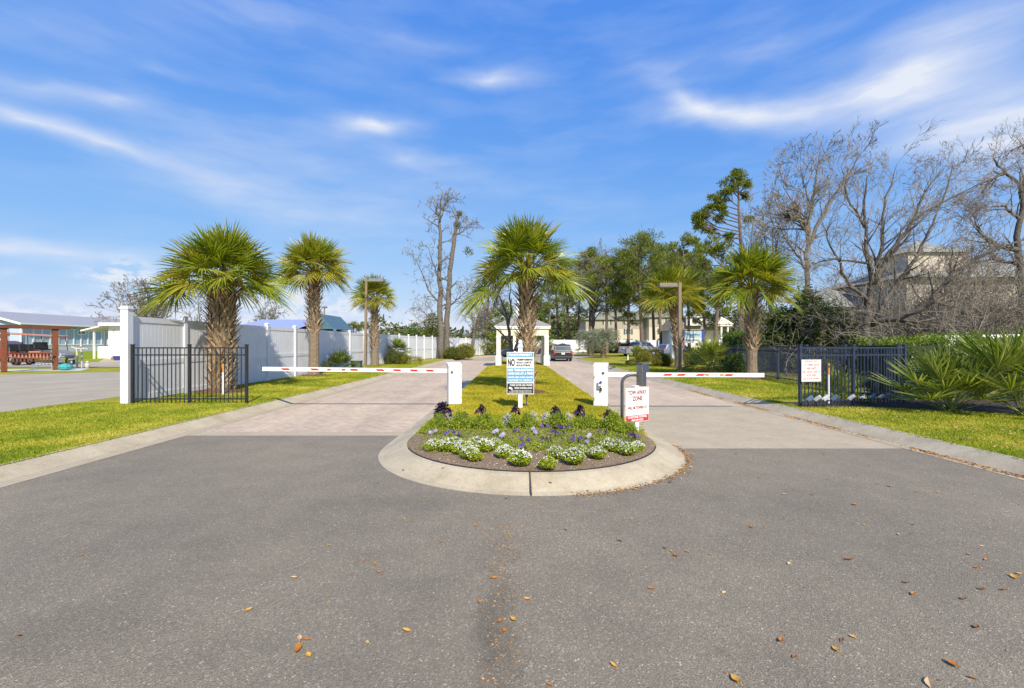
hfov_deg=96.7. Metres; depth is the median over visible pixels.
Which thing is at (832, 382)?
saw palmetto
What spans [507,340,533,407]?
private property sign
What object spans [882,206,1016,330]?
bare tree
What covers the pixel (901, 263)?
building
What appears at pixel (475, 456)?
lime clump
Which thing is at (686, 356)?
hedge bush
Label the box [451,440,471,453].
white alyssum
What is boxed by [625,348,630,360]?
mailbox
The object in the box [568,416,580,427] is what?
green bedding plant
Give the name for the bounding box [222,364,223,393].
marker post
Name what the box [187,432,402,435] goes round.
concrete gutter strip
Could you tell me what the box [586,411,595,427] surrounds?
green bedding plant
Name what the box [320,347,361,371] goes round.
bush
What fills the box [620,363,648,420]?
keypad pedestal
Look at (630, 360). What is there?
hedge bush
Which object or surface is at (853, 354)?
iron fence
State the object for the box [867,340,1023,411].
saw palmetto
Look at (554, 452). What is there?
white alyssum
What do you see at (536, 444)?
lime clump
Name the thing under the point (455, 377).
door
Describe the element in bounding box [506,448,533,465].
white alyssum
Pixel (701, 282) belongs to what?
pine tree
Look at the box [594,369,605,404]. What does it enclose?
door
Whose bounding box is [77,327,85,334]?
window
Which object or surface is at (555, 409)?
ornamental kale
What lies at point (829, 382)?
marker post
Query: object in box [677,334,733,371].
fan palm
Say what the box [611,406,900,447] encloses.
concrete apron
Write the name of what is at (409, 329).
leafy tree
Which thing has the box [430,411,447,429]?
green bedding plant
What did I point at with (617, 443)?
white alyssum
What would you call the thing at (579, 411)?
ornamental kale
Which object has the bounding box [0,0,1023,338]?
sky
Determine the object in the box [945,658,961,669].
fallen leaf
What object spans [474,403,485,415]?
ornamental kale
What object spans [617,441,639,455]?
white alyssum
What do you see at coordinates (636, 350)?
hedge
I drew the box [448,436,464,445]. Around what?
white alyssum
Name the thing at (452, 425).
green bedding plant
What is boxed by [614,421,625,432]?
green bedding plant
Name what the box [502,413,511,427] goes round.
silver bedding plant
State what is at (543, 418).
silver bedding plant
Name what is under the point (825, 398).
solar spotlight
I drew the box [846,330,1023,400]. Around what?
hedge
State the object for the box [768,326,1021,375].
foliage
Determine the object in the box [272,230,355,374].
palm tree
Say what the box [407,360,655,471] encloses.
lawn
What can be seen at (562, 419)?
green bedding plant
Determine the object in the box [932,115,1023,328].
bare tree
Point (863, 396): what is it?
solar spotlight
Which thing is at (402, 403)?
driveway
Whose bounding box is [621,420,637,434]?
green bedding plant
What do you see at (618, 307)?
pine tree
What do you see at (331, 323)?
metal roof building
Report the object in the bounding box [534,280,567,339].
pine tree
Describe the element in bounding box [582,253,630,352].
pine tree
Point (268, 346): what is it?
white fence
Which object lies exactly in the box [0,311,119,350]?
blue house
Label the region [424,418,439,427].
green bedding plant
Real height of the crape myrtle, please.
4.196 m
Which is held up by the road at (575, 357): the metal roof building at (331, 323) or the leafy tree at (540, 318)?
the leafy tree at (540, 318)
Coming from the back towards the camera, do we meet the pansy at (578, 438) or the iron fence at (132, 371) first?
the iron fence at (132, 371)
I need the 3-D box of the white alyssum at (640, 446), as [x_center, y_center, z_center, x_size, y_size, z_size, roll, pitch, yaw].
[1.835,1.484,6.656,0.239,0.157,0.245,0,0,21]
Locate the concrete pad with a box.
[0,368,89,371]
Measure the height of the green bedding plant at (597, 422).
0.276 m
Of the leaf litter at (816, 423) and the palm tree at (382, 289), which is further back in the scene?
the palm tree at (382, 289)
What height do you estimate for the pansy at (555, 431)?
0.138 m
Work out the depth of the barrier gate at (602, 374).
11.58 m
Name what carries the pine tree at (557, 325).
on the lawn at (117, 399)
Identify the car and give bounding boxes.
[655,344,688,353]
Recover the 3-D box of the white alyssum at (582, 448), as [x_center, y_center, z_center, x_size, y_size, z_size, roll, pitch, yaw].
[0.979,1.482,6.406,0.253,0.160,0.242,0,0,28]
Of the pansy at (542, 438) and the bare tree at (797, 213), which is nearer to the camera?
the pansy at (542, 438)
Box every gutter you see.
[0,361,449,487]
[578,361,1023,479]
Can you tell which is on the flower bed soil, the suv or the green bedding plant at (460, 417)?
the green bedding plant at (460, 417)
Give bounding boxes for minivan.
[549,344,572,360]
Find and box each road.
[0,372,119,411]
[0,436,1023,687]
[454,352,631,360]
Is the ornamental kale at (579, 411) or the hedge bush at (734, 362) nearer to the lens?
the ornamental kale at (579, 411)
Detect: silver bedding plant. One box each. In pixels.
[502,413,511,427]
[540,411,549,425]
[565,412,572,420]
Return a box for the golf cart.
[7,333,75,364]
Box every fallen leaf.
[294,641,301,651]
[731,674,742,685]
[924,676,934,687]
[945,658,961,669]
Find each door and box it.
[450,369,460,402]
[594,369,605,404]
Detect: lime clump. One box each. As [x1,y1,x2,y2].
[467,449,483,460]
[529,442,541,447]
[536,455,557,469]
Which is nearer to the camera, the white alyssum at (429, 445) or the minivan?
the white alyssum at (429, 445)
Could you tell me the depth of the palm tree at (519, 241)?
14.40 m
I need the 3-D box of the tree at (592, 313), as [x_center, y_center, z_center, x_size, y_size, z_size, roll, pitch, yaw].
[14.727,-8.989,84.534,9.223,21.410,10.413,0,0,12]
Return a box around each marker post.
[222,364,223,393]
[828,364,829,402]
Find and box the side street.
[7,362,119,366]
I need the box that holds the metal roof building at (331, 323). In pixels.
[243,314,353,332]
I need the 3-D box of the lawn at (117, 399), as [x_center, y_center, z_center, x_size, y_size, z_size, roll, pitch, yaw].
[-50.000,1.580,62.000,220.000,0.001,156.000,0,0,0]
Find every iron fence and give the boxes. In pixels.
[130,344,248,403]
[710,344,900,400]
[798,344,906,406]
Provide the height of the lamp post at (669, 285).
5.150 m
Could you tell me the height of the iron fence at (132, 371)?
1.633 m
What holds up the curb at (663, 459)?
on the ground
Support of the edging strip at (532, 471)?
on the lawn at (504, 362)
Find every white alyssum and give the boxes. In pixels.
[424,438,438,450]
[437,437,455,451]
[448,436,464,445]
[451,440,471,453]
[459,445,480,458]
[467,436,480,446]
[473,437,495,451]
[491,437,502,445]
[494,444,514,457]
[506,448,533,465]
[546,444,564,458]
[561,447,586,464]
[575,444,589,453]
[587,446,607,458]
[598,437,615,450]
[608,438,622,452]
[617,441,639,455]
[631,440,645,449]
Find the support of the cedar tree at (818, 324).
on the lawn at (615, 360)
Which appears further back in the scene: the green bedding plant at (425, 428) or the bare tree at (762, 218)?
the bare tree at (762, 218)
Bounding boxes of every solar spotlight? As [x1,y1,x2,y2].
[806,395,813,406]
[813,395,821,407]
[821,395,828,406]
[830,395,837,405]
[847,394,855,406]
[860,394,866,405]
[868,393,876,405]
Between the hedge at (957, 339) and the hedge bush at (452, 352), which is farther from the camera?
the hedge bush at (452, 352)
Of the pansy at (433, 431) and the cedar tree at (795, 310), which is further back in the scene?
the cedar tree at (795, 310)
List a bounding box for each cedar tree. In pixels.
[757,304,814,368]
[763,284,847,369]
[781,302,877,371]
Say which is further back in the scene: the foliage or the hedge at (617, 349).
the hedge at (617, 349)
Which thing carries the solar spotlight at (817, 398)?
on the mulch bed
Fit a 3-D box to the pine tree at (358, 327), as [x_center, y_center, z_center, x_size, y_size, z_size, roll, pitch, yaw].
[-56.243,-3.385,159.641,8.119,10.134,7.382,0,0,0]
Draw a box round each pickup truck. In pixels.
[502,344,540,356]
[618,342,657,355]
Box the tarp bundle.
[57,363,73,369]
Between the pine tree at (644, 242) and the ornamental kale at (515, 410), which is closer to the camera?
the ornamental kale at (515, 410)
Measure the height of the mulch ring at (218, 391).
0.225 m
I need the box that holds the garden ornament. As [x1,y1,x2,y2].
[69,344,89,367]
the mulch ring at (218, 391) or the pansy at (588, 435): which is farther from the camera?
the mulch ring at (218, 391)
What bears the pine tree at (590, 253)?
on the lawn at (117, 399)
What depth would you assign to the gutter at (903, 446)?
8.23 m
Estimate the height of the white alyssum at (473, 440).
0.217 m
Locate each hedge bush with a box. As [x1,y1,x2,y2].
[383,350,410,363]
[443,346,461,359]
[458,343,475,358]
[625,359,640,365]
[636,351,651,362]
[650,352,673,366]
[683,347,712,360]
[683,351,707,364]
[723,351,745,372]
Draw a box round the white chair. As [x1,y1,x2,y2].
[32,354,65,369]
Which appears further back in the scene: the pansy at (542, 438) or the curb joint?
the pansy at (542, 438)
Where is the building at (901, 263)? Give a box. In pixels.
[775,242,1017,345]
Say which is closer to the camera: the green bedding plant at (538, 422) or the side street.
the green bedding plant at (538, 422)
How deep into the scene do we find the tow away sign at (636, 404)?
8.06 m
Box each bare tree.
[85,275,191,332]
[182,292,209,321]
[248,298,287,322]
[402,183,483,358]
[458,272,514,354]
[464,298,493,345]
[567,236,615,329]
[730,185,780,310]
[735,171,797,315]
[748,119,888,324]
[768,114,1023,345]
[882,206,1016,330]
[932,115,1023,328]
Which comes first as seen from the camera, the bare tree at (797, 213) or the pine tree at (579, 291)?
the bare tree at (797, 213)
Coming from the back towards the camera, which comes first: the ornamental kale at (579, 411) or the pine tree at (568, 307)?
the pine tree at (568, 307)
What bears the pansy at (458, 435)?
on the flower bed soil
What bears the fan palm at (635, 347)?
on the lawn at (615, 360)
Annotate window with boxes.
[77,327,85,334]
[624,329,632,334]
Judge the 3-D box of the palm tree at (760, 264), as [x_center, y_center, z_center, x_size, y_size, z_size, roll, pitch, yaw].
[10.755,-1.592,20.471,4.289,6.444,4.269,0,0,26]
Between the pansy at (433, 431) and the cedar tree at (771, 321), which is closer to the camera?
the pansy at (433, 431)
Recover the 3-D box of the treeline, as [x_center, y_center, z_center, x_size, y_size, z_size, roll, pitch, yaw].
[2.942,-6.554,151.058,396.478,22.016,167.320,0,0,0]
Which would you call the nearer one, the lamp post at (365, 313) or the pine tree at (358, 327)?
the lamp post at (365, 313)
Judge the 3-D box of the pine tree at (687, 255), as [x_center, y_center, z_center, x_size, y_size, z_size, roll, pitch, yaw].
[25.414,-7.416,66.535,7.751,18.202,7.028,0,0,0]
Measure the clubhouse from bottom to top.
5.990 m
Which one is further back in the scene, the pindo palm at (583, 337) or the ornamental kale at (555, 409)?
the pindo palm at (583, 337)
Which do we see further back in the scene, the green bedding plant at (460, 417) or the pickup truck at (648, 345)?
the pickup truck at (648, 345)
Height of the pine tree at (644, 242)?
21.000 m
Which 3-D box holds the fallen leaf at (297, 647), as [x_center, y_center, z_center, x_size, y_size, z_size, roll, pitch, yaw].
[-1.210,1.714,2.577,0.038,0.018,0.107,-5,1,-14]
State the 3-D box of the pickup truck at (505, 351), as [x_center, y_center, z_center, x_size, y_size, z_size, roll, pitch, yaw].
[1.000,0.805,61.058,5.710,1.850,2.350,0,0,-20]
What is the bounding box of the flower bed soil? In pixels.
[407,426,654,470]
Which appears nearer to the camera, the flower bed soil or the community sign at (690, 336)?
the flower bed soil
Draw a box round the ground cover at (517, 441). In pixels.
[413,418,648,454]
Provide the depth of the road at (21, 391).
16.11 m
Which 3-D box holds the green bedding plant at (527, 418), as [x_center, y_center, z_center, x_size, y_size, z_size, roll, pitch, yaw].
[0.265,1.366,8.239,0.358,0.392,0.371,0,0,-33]
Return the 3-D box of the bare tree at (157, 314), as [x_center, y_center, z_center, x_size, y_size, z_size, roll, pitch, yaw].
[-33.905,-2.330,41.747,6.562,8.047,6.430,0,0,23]
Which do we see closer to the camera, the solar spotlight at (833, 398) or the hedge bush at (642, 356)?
the solar spotlight at (833, 398)
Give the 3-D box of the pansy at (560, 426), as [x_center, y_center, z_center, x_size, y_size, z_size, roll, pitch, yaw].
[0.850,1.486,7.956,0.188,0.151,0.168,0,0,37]
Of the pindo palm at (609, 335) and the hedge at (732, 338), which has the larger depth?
the pindo palm at (609, 335)
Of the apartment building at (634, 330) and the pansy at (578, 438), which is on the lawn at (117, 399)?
the apartment building at (634, 330)
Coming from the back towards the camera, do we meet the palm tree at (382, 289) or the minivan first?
the minivan
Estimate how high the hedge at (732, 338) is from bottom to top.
2.718 m
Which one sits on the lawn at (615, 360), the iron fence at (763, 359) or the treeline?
the iron fence at (763, 359)
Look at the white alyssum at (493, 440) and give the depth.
6.83 m
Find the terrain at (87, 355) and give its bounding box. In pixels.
[7,351,119,367]
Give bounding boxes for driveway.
[99,358,119,361]
[201,361,494,431]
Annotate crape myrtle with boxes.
[476,277,520,351]
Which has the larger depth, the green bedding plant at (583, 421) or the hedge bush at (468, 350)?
the hedge bush at (468, 350)
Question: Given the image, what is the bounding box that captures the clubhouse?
[656,316,732,349]
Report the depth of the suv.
38.13 m
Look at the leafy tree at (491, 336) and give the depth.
65.37 m
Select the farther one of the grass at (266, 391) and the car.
the car
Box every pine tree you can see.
[345,321,362,332]
[360,321,370,330]
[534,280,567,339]
[535,301,555,338]
[536,261,581,339]
[543,267,587,339]
[561,257,591,337]
[572,242,613,329]
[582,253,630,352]
[586,245,644,338]
[603,223,682,341]
[612,262,649,326]
[615,249,645,342]
[630,262,668,339]
[642,242,676,344]
[652,251,691,308]
[661,230,712,347]
[670,249,704,316]
[682,279,731,340]
[686,234,747,354]
[687,257,713,315]
[690,167,757,331]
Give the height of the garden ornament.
1.582 m
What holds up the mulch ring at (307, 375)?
on the lawn at (117, 399)
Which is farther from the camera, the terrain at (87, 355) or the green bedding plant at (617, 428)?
the terrain at (87, 355)
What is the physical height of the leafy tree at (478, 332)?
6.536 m
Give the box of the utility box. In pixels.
[350,360,362,367]
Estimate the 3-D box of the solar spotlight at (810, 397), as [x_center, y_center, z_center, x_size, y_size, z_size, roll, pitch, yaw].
[7.317,1.427,11.181,0.178,0.357,0.105,0,0,16]
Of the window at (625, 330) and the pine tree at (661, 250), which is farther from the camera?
the window at (625, 330)
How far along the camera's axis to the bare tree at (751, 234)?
42.38 m
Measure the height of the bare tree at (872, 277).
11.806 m
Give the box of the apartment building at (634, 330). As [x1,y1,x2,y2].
[580,307,684,339]
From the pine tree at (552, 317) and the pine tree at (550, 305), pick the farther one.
the pine tree at (552, 317)
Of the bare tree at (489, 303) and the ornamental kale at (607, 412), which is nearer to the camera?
the ornamental kale at (607, 412)
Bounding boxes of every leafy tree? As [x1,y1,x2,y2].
[404,321,424,336]
[413,312,450,336]
[466,322,494,338]
[475,302,534,354]
[533,307,555,347]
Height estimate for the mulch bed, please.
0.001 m
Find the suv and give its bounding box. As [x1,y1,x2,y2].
[7,341,25,361]
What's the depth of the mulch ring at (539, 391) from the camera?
14.50 m
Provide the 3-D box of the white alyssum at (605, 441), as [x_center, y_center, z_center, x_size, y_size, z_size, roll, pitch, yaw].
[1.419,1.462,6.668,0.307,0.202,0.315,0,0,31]
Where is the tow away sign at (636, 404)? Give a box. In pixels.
[625,385,648,429]
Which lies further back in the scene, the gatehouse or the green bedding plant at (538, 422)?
the gatehouse
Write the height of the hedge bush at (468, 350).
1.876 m
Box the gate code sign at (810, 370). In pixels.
[801,360,820,381]
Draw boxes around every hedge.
[594,341,631,352]
[633,348,661,356]
[719,328,768,360]
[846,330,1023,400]
[915,334,1019,345]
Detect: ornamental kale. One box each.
[433,401,452,421]
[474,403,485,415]
[510,404,520,415]
[550,405,560,415]
[571,404,585,418]
[603,409,611,418]
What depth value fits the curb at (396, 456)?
5.73 m
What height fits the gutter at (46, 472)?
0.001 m
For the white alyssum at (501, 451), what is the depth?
6.18 m
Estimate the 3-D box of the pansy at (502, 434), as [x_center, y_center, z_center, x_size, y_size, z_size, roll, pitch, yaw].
[-0.126,1.488,7.251,0.195,0.147,0.193,0,0,-1]
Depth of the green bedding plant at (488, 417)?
8.25 m
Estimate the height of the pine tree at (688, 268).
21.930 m
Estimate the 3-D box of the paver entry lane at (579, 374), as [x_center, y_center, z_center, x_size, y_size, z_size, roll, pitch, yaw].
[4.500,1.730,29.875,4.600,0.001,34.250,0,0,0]
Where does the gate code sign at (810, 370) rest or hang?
attached to the iron fence at (853, 354)
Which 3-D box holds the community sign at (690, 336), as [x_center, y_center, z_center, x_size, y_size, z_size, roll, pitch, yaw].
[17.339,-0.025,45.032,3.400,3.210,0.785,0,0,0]
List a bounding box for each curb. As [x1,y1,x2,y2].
[0,353,575,481]
[378,361,531,495]
[531,360,685,495]
[578,358,1023,474]
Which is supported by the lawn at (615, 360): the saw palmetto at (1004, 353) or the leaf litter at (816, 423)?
the saw palmetto at (1004, 353)
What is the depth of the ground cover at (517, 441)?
7.33 m
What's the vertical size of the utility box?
0.545 m
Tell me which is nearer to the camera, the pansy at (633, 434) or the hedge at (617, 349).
the pansy at (633, 434)
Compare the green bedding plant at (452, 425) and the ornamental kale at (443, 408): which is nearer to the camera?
the green bedding plant at (452, 425)
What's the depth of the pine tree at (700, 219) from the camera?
44.85 m
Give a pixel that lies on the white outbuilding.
(112, 348)
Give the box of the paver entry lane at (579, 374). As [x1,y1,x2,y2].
[547,361,742,405]
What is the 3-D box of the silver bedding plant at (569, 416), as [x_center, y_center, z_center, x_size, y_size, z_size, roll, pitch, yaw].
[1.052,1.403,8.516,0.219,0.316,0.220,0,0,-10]
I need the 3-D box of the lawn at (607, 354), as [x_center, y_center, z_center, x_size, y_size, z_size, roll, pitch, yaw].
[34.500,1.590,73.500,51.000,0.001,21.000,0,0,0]
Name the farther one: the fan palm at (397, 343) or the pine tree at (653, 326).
the pine tree at (653, 326)
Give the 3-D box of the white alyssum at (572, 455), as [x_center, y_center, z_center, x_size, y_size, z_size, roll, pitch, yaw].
[0.809,1.452,5.939,0.346,0.222,0.337,0,0,-18]
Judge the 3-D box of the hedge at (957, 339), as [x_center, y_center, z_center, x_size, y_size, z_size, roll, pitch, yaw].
[18.536,0.605,17.289,5.310,1.930,2.400,0,0,7]
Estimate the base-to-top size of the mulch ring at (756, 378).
0.222 m
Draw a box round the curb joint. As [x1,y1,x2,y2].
[529,470,531,495]
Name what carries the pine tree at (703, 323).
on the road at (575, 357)
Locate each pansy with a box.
[429,428,440,434]
[453,430,464,437]
[491,428,500,436]
[499,432,507,440]
[518,442,526,449]
[541,436,552,443]
[550,429,558,436]
[556,424,564,431]
[571,434,584,442]
[586,433,595,441]
[626,432,638,441]
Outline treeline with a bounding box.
[355,300,775,344]
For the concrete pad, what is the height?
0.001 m
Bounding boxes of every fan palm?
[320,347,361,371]
[386,337,412,353]
[624,344,642,357]
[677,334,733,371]
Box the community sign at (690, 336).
[670,327,704,359]
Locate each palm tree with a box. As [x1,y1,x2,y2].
[127,217,299,389]
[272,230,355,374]
[348,272,399,364]
[451,211,598,385]
[632,261,708,366]
[702,238,805,372]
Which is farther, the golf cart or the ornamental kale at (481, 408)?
the golf cart
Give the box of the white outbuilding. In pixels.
[80,323,119,358]
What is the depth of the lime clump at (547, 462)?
5.65 m
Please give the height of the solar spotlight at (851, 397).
0.357 m
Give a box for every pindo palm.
[574,328,605,354]
[585,327,620,357]
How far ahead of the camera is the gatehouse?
33.65 m
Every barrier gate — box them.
[262,362,462,404]
[593,363,763,406]
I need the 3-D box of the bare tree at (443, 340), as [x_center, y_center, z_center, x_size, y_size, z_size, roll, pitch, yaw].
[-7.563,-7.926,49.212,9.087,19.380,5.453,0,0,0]
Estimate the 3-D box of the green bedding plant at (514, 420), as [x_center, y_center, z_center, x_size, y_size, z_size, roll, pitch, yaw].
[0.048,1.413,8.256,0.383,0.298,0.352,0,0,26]
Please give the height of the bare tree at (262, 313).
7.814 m
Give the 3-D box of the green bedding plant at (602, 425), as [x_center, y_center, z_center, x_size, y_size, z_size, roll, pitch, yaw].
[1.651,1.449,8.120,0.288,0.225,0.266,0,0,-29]
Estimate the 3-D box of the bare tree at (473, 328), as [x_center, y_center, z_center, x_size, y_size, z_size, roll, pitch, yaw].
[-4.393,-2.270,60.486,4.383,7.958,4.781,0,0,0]
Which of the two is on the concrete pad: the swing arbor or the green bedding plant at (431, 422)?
the swing arbor
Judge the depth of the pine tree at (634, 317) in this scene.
95.72 m
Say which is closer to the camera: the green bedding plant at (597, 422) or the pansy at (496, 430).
the pansy at (496, 430)
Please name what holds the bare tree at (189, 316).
on the lawn at (117, 399)
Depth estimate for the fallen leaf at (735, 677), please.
2.34 m
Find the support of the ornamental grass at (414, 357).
on the lawn at (117, 399)
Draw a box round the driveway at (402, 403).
[201,361,494,431]
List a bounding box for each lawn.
[0,352,586,465]
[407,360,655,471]
[574,353,632,354]
[581,356,1022,457]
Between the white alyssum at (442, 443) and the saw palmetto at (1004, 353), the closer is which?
the white alyssum at (442, 443)
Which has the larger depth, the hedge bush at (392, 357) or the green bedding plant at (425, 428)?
the hedge bush at (392, 357)
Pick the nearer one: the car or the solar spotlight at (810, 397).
the solar spotlight at (810, 397)
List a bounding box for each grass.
[0,364,422,463]
[400,354,422,363]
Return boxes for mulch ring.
[193,387,250,394]
[299,373,331,376]
[524,388,546,394]
[734,376,769,379]
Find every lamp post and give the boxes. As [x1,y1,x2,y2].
[364,278,384,366]
[658,282,681,370]
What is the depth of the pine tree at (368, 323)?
164.10 m
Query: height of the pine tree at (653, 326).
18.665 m
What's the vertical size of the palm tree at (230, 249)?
5.712 m
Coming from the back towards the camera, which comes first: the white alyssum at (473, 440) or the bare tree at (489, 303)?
the bare tree at (489, 303)
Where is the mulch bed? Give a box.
[784,399,1023,414]
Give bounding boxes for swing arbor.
[0,325,70,371]
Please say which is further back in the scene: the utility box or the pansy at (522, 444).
the utility box
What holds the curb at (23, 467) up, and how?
on the road at (575, 357)
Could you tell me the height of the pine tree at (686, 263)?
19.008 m
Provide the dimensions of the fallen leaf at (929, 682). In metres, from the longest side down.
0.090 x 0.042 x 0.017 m
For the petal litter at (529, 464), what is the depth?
6.12 m
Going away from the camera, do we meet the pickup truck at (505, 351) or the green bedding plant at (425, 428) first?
the green bedding plant at (425, 428)
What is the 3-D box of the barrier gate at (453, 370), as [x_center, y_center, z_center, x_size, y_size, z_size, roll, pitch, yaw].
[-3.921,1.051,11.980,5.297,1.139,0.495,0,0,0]
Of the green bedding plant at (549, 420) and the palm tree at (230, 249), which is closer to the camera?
the green bedding plant at (549, 420)
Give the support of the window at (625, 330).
in the apartment building at (634, 330)
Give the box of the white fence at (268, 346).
[119,306,658,403]
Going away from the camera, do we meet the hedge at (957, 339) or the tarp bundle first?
the hedge at (957, 339)
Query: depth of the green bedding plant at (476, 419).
8.14 m
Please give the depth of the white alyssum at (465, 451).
6.15 m
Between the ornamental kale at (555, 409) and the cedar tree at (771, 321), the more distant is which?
the cedar tree at (771, 321)
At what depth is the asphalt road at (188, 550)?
3.42 m
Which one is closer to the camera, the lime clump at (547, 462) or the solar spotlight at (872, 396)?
the lime clump at (547, 462)
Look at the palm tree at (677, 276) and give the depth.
29.16 m
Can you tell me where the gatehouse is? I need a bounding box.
[494,301,550,364]
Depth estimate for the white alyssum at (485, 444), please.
6.50 m
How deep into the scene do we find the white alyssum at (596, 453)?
6.14 m
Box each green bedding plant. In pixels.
[419,425,432,433]
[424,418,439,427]
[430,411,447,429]
[446,418,462,429]
[450,408,470,427]
[469,415,486,428]
[479,410,495,428]
[487,419,503,429]
[506,414,521,428]
[519,410,536,428]
[533,418,541,427]
[544,413,557,428]
[551,410,569,429]
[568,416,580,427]
[575,416,590,428]
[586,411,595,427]
[587,415,602,428]
[598,419,607,429]
[603,409,623,431]
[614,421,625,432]
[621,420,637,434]
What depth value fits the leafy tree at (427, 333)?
71.54 m
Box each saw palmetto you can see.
[802,358,876,402]
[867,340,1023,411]
[899,322,1023,415]
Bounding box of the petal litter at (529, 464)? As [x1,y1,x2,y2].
[424,437,652,469]
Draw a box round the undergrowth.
[716,213,1023,375]
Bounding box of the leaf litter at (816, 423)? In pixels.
[464,390,1023,687]
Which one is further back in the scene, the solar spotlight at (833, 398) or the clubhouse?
the clubhouse
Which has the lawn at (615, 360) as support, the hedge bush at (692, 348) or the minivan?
the hedge bush at (692, 348)
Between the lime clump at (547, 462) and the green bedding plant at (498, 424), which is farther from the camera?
the green bedding plant at (498, 424)
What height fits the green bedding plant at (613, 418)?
0.428 m
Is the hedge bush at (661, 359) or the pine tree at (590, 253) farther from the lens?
the pine tree at (590, 253)
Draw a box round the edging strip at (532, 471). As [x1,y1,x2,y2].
[408,446,655,471]
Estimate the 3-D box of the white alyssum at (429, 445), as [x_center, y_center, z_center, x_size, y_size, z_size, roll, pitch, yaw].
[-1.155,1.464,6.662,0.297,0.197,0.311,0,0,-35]
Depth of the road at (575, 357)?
54.43 m
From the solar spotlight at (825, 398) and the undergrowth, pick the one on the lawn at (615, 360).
the undergrowth
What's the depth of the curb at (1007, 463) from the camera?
8.38 m
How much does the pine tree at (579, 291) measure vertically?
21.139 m
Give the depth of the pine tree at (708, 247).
57.84 m

